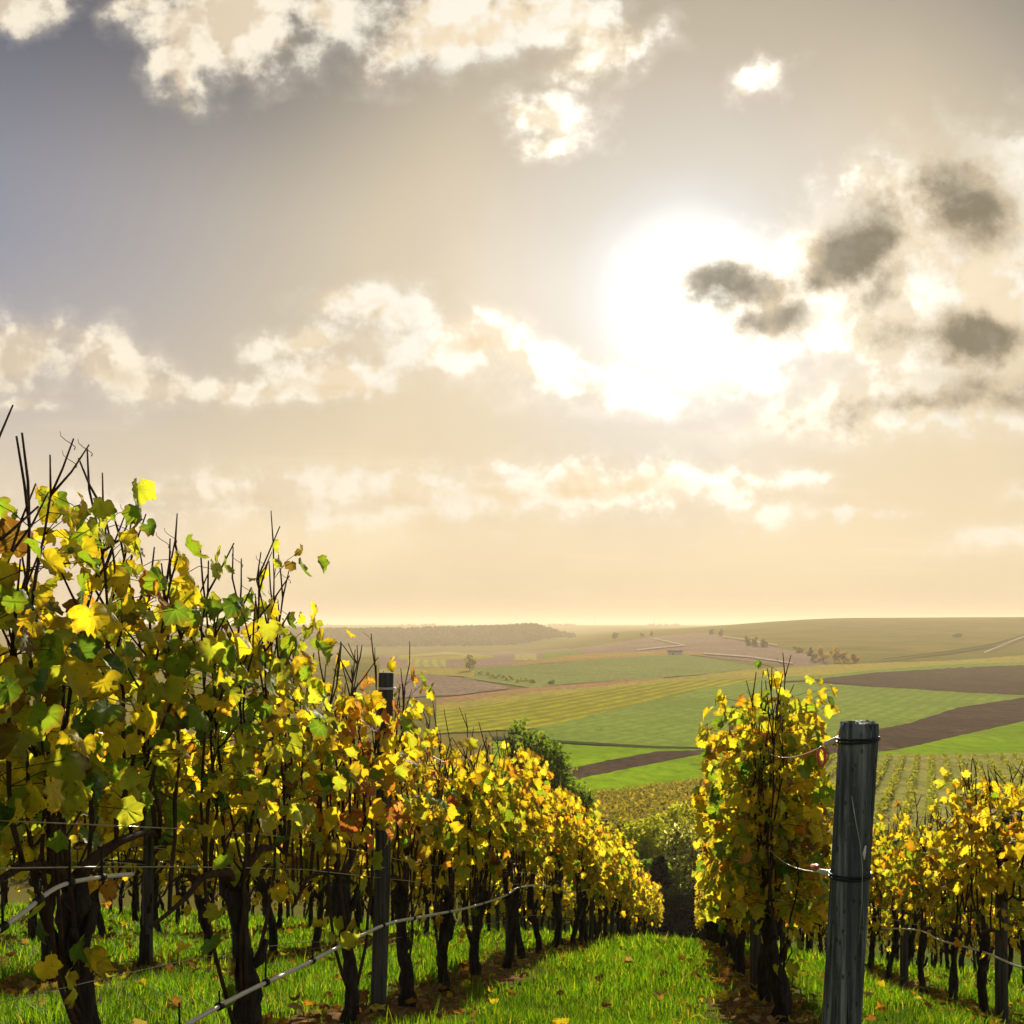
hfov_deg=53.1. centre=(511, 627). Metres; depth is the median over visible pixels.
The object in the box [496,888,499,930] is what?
wooden post
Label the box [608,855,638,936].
grapevine
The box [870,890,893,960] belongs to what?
grapevine
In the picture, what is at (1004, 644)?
path
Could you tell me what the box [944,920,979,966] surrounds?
grapevine
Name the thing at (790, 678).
green edge
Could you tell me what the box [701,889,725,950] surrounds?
grapevine
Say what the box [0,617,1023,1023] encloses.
ground
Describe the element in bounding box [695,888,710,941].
grapevine
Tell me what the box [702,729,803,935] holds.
grapevine
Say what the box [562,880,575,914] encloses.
grapevine
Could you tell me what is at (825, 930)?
grapevine
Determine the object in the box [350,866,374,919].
grapevine
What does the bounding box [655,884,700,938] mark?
hedge
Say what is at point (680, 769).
crop field
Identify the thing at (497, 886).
grapevine
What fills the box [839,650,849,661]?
hillside tree
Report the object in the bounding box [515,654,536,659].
striped field
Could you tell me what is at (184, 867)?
trellis wire
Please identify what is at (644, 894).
grapevine
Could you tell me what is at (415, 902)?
grapevine
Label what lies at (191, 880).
grapevine
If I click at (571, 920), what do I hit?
grapevine
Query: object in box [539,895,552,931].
grapevine
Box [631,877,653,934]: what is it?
grapevine
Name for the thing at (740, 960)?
grapevine
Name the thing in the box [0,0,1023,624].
sky
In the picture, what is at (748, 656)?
path
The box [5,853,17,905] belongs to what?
grapevine
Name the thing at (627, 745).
ditch
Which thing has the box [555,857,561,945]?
wooden post
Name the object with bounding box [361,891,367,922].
grapevine
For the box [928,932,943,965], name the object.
grapevine
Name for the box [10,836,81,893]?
grapevine
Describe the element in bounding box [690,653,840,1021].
grapevine
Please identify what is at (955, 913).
trellis wire
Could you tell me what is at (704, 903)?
grapevine
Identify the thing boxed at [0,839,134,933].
irrigation hose
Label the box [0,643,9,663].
grapevine
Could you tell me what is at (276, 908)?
grapevine
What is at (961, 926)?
trellis wire
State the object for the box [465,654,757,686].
muted field
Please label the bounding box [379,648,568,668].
brown plot
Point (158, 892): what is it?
grapevine
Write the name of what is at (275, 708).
grapevine
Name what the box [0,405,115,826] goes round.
grapevine
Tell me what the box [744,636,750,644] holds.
hillside tree
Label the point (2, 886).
grapevine
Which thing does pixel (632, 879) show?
grapevine
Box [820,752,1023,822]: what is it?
vineyard rows
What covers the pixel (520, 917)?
grapevine
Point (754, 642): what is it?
hillside tree
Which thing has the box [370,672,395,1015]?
wooden post
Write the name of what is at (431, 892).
grapevine
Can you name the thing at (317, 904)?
grapevine
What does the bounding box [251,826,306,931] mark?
grapevine
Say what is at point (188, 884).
grapevine
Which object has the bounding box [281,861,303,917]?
grapevine
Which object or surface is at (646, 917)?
grapevine
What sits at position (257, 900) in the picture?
grapevine
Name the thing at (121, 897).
grapevine
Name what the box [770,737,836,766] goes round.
tension wire
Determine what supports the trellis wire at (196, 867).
attached to the wooden post at (148, 873)
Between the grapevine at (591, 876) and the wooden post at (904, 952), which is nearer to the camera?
the wooden post at (904, 952)
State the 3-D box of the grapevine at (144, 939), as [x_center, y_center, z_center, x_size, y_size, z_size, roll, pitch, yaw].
[-2.539,1.354,6.936,0.685,2.170,1.358,0,0,10]
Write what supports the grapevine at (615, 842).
on the ground at (866, 641)
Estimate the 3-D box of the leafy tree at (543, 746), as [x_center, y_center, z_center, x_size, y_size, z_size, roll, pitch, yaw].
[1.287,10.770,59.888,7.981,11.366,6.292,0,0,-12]
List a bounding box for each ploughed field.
[393,674,508,697]
[815,665,1023,694]
[820,697,1023,754]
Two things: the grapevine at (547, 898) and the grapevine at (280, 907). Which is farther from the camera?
the grapevine at (547, 898)
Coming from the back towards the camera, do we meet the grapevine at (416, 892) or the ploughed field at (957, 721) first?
the ploughed field at (957, 721)
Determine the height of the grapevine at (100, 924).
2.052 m
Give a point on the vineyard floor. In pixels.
(900, 791)
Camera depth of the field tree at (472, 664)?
592.38 m
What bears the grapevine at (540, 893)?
on the ground at (866, 641)
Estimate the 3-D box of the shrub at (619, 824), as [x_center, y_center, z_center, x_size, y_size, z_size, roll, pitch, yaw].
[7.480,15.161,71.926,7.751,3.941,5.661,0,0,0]
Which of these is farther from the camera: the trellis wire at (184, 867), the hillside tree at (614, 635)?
the hillside tree at (614, 635)
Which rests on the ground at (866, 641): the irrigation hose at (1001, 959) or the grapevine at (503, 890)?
the grapevine at (503, 890)
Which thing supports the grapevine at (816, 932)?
on the ground at (866, 641)
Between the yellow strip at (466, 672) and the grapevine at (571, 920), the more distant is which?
the yellow strip at (466, 672)
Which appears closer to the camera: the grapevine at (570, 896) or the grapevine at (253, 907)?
the grapevine at (253, 907)
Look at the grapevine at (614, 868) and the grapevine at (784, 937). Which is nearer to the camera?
the grapevine at (614, 868)
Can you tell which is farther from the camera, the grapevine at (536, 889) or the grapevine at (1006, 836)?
the grapevine at (536, 889)
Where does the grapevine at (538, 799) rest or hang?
on the ground at (866, 641)
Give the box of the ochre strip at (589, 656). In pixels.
[512,651,705,665]
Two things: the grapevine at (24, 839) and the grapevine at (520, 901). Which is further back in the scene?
the grapevine at (520, 901)
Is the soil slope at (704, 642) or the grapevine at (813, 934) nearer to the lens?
the grapevine at (813, 934)
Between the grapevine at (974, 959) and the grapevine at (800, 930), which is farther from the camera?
the grapevine at (974, 959)
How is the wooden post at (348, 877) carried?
on the ground at (866, 641)
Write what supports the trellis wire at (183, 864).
attached to the wooden post at (380, 940)
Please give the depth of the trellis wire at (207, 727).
3.02 m
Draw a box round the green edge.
[759,662,1023,681]
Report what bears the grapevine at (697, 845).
on the ground at (866, 641)
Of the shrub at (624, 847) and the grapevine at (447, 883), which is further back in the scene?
the shrub at (624, 847)
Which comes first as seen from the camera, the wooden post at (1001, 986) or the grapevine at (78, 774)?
the grapevine at (78, 774)
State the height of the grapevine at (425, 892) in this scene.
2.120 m
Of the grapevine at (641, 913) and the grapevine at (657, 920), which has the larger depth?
the grapevine at (657, 920)
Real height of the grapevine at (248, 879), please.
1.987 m
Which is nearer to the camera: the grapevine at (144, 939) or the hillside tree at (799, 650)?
the grapevine at (144, 939)
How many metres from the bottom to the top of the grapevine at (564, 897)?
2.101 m
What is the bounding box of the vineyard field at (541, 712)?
[436,677,758,732]
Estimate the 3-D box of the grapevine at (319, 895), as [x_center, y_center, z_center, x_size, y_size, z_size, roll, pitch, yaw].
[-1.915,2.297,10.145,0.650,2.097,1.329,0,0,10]
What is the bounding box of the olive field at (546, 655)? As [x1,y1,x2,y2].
[542,650,579,658]
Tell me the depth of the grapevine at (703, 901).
18.87 m
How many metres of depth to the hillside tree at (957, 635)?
1009.49 m
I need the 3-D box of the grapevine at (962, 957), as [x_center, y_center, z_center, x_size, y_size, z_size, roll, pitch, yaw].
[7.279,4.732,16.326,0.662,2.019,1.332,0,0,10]
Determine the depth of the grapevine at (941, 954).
26.30 m
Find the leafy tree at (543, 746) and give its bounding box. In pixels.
[505,715,601,867]
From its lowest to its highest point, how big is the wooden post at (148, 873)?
2.005 m
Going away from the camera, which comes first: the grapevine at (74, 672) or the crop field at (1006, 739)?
the grapevine at (74, 672)
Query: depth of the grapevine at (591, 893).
16.15 m
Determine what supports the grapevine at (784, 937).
on the ground at (866, 641)
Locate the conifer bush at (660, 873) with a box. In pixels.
[648,855,678,931]
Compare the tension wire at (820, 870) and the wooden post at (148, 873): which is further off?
the wooden post at (148, 873)
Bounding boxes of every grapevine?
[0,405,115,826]
[0,433,248,1023]
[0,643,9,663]
[0,694,130,986]
[0,841,25,912]
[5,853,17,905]
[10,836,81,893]
[11,815,88,941]
[15,842,71,891]
[65,861,110,869]
[71,816,142,939]
[72,845,119,903]
[74,671,203,970]
[94,848,166,923]
[101,863,125,912]
[103,511,356,1023]
[105,863,136,913]
[107,816,195,936]
[123,868,140,913]
[133,865,168,901]
[154,715,261,963]
[155,855,199,923]
[158,869,165,910]
[159,861,196,916]
[166,827,236,910]
[177,860,214,902]
[179,880,193,904]
[207,838,270,910]
[215,757,312,959]
[215,885,225,915]
[230,632,423,1023]
[247,866,284,916]
[249,875,266,915]
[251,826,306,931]
[252,878,287,910]
[252,892,263,914]
[277,787,359,953]
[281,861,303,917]
[284,832,314,929]
[284,892,301,916]
[290,869,321,918]
[296,881,317,908]
[299,892,313,917]
[304,896,325,912]
[308,641,462,1006]
[318,867,351,924]
[320,797,393,947]
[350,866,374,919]
[353,874,391,924]
[361,825,401,920]
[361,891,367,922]
[366,821,428,896]
[390,872,394,925]
[402,821,453,935]
[405,700,507,992]
[408,888,418,922]
[409,873,435,926]
[412,891,430,925]
[415,831,465,899]
[416,879,447,920]
[441,723,543,976]
[443,830,483,928]
[455,886,470,924]
[464,729,551,967]
[466,851,498,918]
[481,848,503,931]
[482,731,561,958]
[485,849,513,923]
[491,901,504,929]
[496,769,566,953]
[500,861,522,916]
[516,859,537,910]
[519,896,525,928]
[521,868,541,929]
[524,867,551,919]
[526,777,586,951]
[529,778,591,945]
[538,862,551,931]
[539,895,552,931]
[541,880,566,932]
[550,876,569,929]
[562,791,611,945]
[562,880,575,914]
[563,796,607,945]
[563,821,611,941]
[563,904,573,931]
[566,890,575,927]
[581,830,622,939]
[585,809,612,940]
[586,823,627,936]
[601,849,626,936]
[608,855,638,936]
[611,856,632,935]
[616,838,637,933]
[620,866,637,935]
[621,882,642,935]
[622,845,643,937]
[628,867,641,935]
[631,870,650,934]
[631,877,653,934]
[632,910,653,932]
[633,867,650,925]
[633,873,650,936]
[639,900,655,933]
[641,882,654,936]
[646,883,655,935]
[647,879,661,933]
[648,887,659,934]
[649,882,661,933]
[653,896,663,935]
[655,899,663,936]
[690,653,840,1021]
[691,818,733,967]
[693,883,709,943]
[694,901,705,940]
[695,853,717,942]
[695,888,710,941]
[695,890,713,943]
[699,890,713,924]
[699,897,719,939]
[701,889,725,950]
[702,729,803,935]
[705,782,749,976]
[714,680,829,1001]
[714,862,738,970]
[782,921,797,943]
[784,882,815,949]
[785,892,804,950]
[798,900,817,952]
[807,914,815,952]
[814,923,826,952]
[814,925,824,945]
[814,935,822,951]
[817,920,826,956]
[821,920,826,943]
[829,844,881,915]
[867,819,921,978]
[867,903,888,961]
[867,906,885,941]
[868,814,900,971]
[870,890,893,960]
[873,801,946,986]
[881,890,917,961]
[882,792,955,994]
[884,898,916,943]
[903,804,994,1006]
[911,909,936,964]
[916,897,948,967]
[921,757,1023,1018]
[926,897,972,969]
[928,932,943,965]
[936,928,950,965]
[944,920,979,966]
[947,897,986,973]
[954,894,994,958]
[958,760,1023,923]
[962,931,993,971]
[974,863,1023,983]
[976,934,994,973]
[991,932,1013,948]
[992,863,1023,987]
[1010,917,1020,954]
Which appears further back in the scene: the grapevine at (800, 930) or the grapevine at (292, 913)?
the grapevine at (292, 913)
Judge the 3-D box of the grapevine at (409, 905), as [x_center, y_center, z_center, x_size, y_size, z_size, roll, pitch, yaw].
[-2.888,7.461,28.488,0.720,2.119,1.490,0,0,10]
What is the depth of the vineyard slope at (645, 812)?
125.97 m
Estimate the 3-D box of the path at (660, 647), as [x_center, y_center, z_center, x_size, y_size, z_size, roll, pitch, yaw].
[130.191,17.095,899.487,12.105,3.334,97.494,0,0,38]
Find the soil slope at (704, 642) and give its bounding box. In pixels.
[569,632,833,665]
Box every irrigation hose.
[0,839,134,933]
[178,882,587,1023]
[881,928,1023,968]
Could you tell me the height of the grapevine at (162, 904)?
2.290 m
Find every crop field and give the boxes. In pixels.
[493,741,723,791]
[878,721,1023,754]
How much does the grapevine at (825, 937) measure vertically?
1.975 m
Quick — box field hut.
[667,650,682,654]
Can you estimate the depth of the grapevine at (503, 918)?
31.29 m
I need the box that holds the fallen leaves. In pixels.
[0,917,1023,1023]
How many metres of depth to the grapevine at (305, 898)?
26.01 m
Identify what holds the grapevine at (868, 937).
on the ground at (866, 641)
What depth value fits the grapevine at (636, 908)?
27.32 m
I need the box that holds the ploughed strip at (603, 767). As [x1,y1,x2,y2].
[557,750,703,779]
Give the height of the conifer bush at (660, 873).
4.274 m
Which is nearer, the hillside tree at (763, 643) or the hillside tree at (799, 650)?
the hillside tree at (799, 650)
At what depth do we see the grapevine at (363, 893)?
18.23 m
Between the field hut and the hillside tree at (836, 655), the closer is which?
the hillside tree at (836, 655)
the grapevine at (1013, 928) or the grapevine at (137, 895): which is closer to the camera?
the grapevine at (1013, 928)
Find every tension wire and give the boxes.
[768,848,828,875]
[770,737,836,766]
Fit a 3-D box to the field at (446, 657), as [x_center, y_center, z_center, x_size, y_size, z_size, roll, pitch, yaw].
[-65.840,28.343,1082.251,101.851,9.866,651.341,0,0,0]
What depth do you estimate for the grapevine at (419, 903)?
29.16 m
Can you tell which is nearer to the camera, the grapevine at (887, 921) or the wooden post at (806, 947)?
the wooden post at (806, 947)
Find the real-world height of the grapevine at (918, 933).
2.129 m
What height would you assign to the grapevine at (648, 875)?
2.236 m
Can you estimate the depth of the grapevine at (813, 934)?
19.35 m
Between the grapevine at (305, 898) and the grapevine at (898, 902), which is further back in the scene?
the grapevine at (305, 898)
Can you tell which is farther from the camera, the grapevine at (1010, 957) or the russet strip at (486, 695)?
the russet strip at (486, 695)
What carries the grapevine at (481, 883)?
on the ground at (866, 641)
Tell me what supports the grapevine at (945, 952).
on the ground at (866, 641)
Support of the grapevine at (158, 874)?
on the ground at (866, 641)
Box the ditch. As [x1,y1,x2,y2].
[493,736,705,748]
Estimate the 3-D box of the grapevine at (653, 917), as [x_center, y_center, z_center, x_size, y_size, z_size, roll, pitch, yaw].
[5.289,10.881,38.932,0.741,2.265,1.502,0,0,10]
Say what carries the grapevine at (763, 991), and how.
on the ground at (866, 641)
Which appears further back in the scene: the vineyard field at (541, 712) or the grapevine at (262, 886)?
the vineyard field at (541, 712)
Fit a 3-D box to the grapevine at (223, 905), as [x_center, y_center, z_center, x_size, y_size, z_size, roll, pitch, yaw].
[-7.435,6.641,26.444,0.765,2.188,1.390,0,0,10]
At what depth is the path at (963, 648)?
815.10 m
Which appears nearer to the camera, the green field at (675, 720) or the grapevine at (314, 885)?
the grapevine at (314, 885)
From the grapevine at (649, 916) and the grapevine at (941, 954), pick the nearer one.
the grapevine at (941, 954)
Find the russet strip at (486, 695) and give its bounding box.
[436,677,663,703]
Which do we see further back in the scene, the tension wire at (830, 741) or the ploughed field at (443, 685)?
the ploughed field at (443, 685)
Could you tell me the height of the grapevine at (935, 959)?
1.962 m
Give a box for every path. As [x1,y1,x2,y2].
[637,644,684,649]
[704,653,792,663]
[882,634,1023,659]
[984,636,1023,652]
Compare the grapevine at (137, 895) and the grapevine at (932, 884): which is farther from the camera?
the grapevine at (137, 895)
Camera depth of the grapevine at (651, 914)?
32.71 m
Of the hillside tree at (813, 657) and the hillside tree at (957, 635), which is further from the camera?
the hillside tree at (957, 635)
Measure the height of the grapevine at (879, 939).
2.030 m
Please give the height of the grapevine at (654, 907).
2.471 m
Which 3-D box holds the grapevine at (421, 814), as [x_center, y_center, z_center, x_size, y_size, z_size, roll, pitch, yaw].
[-0.652,1.198,5.938,0.671,2.233,1.636,0,0,10]
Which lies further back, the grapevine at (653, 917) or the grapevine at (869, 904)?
the grapevine at (653, 917)
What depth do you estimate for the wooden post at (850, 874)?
2.91 m
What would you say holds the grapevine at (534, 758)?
on the ground at (866, 641)
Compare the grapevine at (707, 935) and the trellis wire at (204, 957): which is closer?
the trellis wire at (204, 957)
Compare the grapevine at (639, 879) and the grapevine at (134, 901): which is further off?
the grapevine at (639, 879)
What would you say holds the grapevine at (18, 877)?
on the ground at (866, 641)
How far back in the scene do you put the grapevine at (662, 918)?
45.12 m
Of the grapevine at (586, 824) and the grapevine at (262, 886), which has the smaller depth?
the grapevine at (262, 886)
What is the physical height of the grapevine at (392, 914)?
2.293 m
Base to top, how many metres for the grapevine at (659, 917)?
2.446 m
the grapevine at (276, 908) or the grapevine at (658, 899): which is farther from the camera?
the grapevine at (658, 899)
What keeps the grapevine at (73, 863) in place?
on the ground at (866, 641)
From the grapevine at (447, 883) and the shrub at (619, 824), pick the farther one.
the shrub at (619, 824)
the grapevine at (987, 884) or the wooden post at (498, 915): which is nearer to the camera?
the grapevine at (987, 884)
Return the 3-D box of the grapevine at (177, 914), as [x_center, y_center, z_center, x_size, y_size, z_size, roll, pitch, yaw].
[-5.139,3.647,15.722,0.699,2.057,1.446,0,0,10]
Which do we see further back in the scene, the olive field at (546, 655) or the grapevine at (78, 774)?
the olive field at (546, 655)
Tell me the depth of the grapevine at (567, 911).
30.20 m
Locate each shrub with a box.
[600,820,642,860]
[607,851,685,923]
[609,817,658,847]
[611,813,689,873]
[643,811,694,829]
[656,819,705,892]
[658,792,710,857]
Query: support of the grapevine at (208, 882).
on the ground at (866, 641)
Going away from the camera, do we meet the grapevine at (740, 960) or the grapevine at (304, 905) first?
the grapevine at (740, 960)
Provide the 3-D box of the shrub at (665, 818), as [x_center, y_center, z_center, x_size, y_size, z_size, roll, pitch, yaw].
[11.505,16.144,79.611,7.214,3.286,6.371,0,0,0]
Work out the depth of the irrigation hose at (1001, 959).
7.91 m
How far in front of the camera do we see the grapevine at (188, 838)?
7.78 m
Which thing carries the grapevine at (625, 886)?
on the ground at (866, 641)
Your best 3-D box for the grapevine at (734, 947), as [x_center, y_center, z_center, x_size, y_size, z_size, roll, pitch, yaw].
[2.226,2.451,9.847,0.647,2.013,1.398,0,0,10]
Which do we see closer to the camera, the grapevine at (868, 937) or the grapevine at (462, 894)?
the grapevine at (462, 894)
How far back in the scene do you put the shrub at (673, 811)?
69.55 m
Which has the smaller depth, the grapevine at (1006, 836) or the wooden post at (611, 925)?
the grapevine at (1006, 836)
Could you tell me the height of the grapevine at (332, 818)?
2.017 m
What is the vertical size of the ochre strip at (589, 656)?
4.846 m
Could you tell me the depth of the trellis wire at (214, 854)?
7.43 m
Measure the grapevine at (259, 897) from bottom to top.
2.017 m
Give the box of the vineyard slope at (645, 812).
[593,779,717,824]
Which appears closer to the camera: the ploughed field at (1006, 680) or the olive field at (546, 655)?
the ploughed field at (1006, 680)
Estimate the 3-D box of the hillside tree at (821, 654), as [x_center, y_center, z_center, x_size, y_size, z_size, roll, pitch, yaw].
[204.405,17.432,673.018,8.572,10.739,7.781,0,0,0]
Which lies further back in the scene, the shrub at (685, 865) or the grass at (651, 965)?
the shrub at (685, 865)
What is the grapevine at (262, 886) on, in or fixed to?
on the ground at (866, 641)
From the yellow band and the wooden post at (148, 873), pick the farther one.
the yellow band
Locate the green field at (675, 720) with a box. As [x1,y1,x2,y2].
[512,682,1023,746]
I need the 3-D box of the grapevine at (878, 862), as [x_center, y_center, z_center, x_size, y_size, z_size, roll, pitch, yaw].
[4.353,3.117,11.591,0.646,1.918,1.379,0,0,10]
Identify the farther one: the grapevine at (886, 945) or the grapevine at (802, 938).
the grapevine at (886, 945)
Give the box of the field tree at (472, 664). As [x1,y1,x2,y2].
[463,654,476,669]
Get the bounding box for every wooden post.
[142,731,155,970]
[346,872,350,886]
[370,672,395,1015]
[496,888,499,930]
[505,848,514,961]
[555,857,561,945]
[589,887,594,940]
[609,901,614,937]
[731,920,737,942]
[750,917,760,991]
[805,933,807,952]
[822,719,880,1023]
[899,861,909,986]
[995,816,1008,1023]
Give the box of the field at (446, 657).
[398,652,492,658]
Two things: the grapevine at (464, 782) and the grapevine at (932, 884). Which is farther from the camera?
the grapevine at (932, 884)
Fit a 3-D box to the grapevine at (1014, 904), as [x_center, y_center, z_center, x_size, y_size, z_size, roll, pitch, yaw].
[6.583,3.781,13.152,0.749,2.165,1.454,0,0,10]
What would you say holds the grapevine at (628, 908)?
on the ground at (866, 641)
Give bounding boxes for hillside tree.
[612,632,618,638]
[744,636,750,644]
[751,637,757,645]
[759,639,768,646]
[792,646,804,652]
[806,647,817,660]
[816,646,829,660]
[827,646,840,661]
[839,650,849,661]
[849,653,859,662]
[952,633,962,636]
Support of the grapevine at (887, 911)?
on the ground at (866, 641)
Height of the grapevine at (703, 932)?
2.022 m
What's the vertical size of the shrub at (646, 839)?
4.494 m
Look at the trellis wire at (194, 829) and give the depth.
3.13 m
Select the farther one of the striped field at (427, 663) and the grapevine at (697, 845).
the striped field at (427, 663)
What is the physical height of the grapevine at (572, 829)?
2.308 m
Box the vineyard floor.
[812,753,1023,865]
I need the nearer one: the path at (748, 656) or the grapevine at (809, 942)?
the grapevine at (809, 942)
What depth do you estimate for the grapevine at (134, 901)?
14.51 m
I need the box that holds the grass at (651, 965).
[0,900,1023,1023]
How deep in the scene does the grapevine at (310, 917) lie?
15.44 m
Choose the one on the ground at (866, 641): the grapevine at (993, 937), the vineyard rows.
the grapevine at (993, 937)
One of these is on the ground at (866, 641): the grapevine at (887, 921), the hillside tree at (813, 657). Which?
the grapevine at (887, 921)
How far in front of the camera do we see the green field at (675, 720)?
325.69 m
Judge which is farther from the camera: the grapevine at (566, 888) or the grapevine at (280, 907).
the grapevine at (566, 888)
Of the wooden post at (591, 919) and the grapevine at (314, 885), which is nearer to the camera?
the wooden post at (591, 919)
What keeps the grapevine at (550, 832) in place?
on the ground at (866, 641)
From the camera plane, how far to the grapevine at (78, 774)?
2.83 m
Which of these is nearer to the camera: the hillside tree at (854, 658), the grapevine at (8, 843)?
the grapevine at (8, 843)
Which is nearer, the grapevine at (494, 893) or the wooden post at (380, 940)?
the wooden post at (380, 940)
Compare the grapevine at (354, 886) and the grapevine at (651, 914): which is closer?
the grapevine at (354, 886)
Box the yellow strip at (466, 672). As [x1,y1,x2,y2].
[379,668,473,676]
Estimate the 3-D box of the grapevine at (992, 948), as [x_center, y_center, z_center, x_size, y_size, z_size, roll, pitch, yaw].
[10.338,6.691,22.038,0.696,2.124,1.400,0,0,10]
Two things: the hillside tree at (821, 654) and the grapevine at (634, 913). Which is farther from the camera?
the hillside tree at (821, 654)
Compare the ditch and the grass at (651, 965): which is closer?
the grass at (651, 965)
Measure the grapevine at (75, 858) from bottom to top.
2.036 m
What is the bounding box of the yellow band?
[436,655,1023,711]
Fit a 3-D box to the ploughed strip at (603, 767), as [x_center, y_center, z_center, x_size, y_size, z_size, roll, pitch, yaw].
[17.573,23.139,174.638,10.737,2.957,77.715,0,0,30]
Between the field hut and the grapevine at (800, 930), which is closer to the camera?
the grapevine at (800, 930)
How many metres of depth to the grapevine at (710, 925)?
20.90 m
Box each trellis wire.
[0,820,602,894]
[0,866,627,911]
[0,915,587,1002]
[10,857,565,913]
[22,836,542,902]
[45,846,469,901]
[62,684,466,820]
[785,907,1023,921]
[882,917,1023,927]
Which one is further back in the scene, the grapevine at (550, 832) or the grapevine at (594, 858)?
the grapevine at (594, 858)
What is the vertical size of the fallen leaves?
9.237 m
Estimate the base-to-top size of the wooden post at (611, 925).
2.025 m
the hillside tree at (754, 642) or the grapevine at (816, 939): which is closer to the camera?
the grapevine at (816, 939)
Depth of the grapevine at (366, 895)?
12.16 m
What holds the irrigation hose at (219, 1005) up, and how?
attached to the grapevine at (538, 799)
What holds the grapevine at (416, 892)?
on the ground at (866, 641)
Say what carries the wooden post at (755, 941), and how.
on the ground at (866, 641)
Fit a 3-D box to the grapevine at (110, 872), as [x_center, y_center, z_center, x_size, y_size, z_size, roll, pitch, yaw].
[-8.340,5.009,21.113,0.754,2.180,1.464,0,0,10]
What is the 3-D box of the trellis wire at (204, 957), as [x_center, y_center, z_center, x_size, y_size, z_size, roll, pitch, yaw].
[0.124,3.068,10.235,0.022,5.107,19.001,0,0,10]
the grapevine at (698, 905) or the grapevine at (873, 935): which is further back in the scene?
the grapevine at (698, 905)
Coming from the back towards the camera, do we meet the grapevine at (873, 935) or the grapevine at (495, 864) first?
the grapevine at (873, 935)
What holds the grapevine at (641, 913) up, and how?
on the ground at (866, 641)
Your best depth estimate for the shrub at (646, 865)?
55.88 m
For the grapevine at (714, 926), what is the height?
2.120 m
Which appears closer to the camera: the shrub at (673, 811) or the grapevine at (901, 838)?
the grapevine at (901, 838)
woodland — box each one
[141,622,575,646]
[156,623,679,625]
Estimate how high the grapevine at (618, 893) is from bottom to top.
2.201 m
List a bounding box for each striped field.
[408,659,445,666]
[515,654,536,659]
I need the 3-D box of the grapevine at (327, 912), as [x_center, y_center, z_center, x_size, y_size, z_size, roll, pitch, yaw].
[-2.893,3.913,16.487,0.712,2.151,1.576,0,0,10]
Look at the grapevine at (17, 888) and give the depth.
15.38 m
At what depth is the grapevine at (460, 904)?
25.98 m
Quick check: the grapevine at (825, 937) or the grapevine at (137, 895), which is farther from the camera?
the grapevine at (825, 937)
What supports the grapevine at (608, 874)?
on the ground at (866, 641)
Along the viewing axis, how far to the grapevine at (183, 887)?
19.98 m
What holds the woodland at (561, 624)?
on the ground at (866, 641)
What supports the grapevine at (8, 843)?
on the ground at (866, 641)
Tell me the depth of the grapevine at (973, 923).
15.08 m
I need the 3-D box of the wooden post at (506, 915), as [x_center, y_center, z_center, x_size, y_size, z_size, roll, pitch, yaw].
[-0.025,2.359,9.353,0.102,2.025,0.087,0,0,0]
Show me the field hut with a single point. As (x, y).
(673, 652)
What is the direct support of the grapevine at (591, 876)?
on the ground at (866, 641)

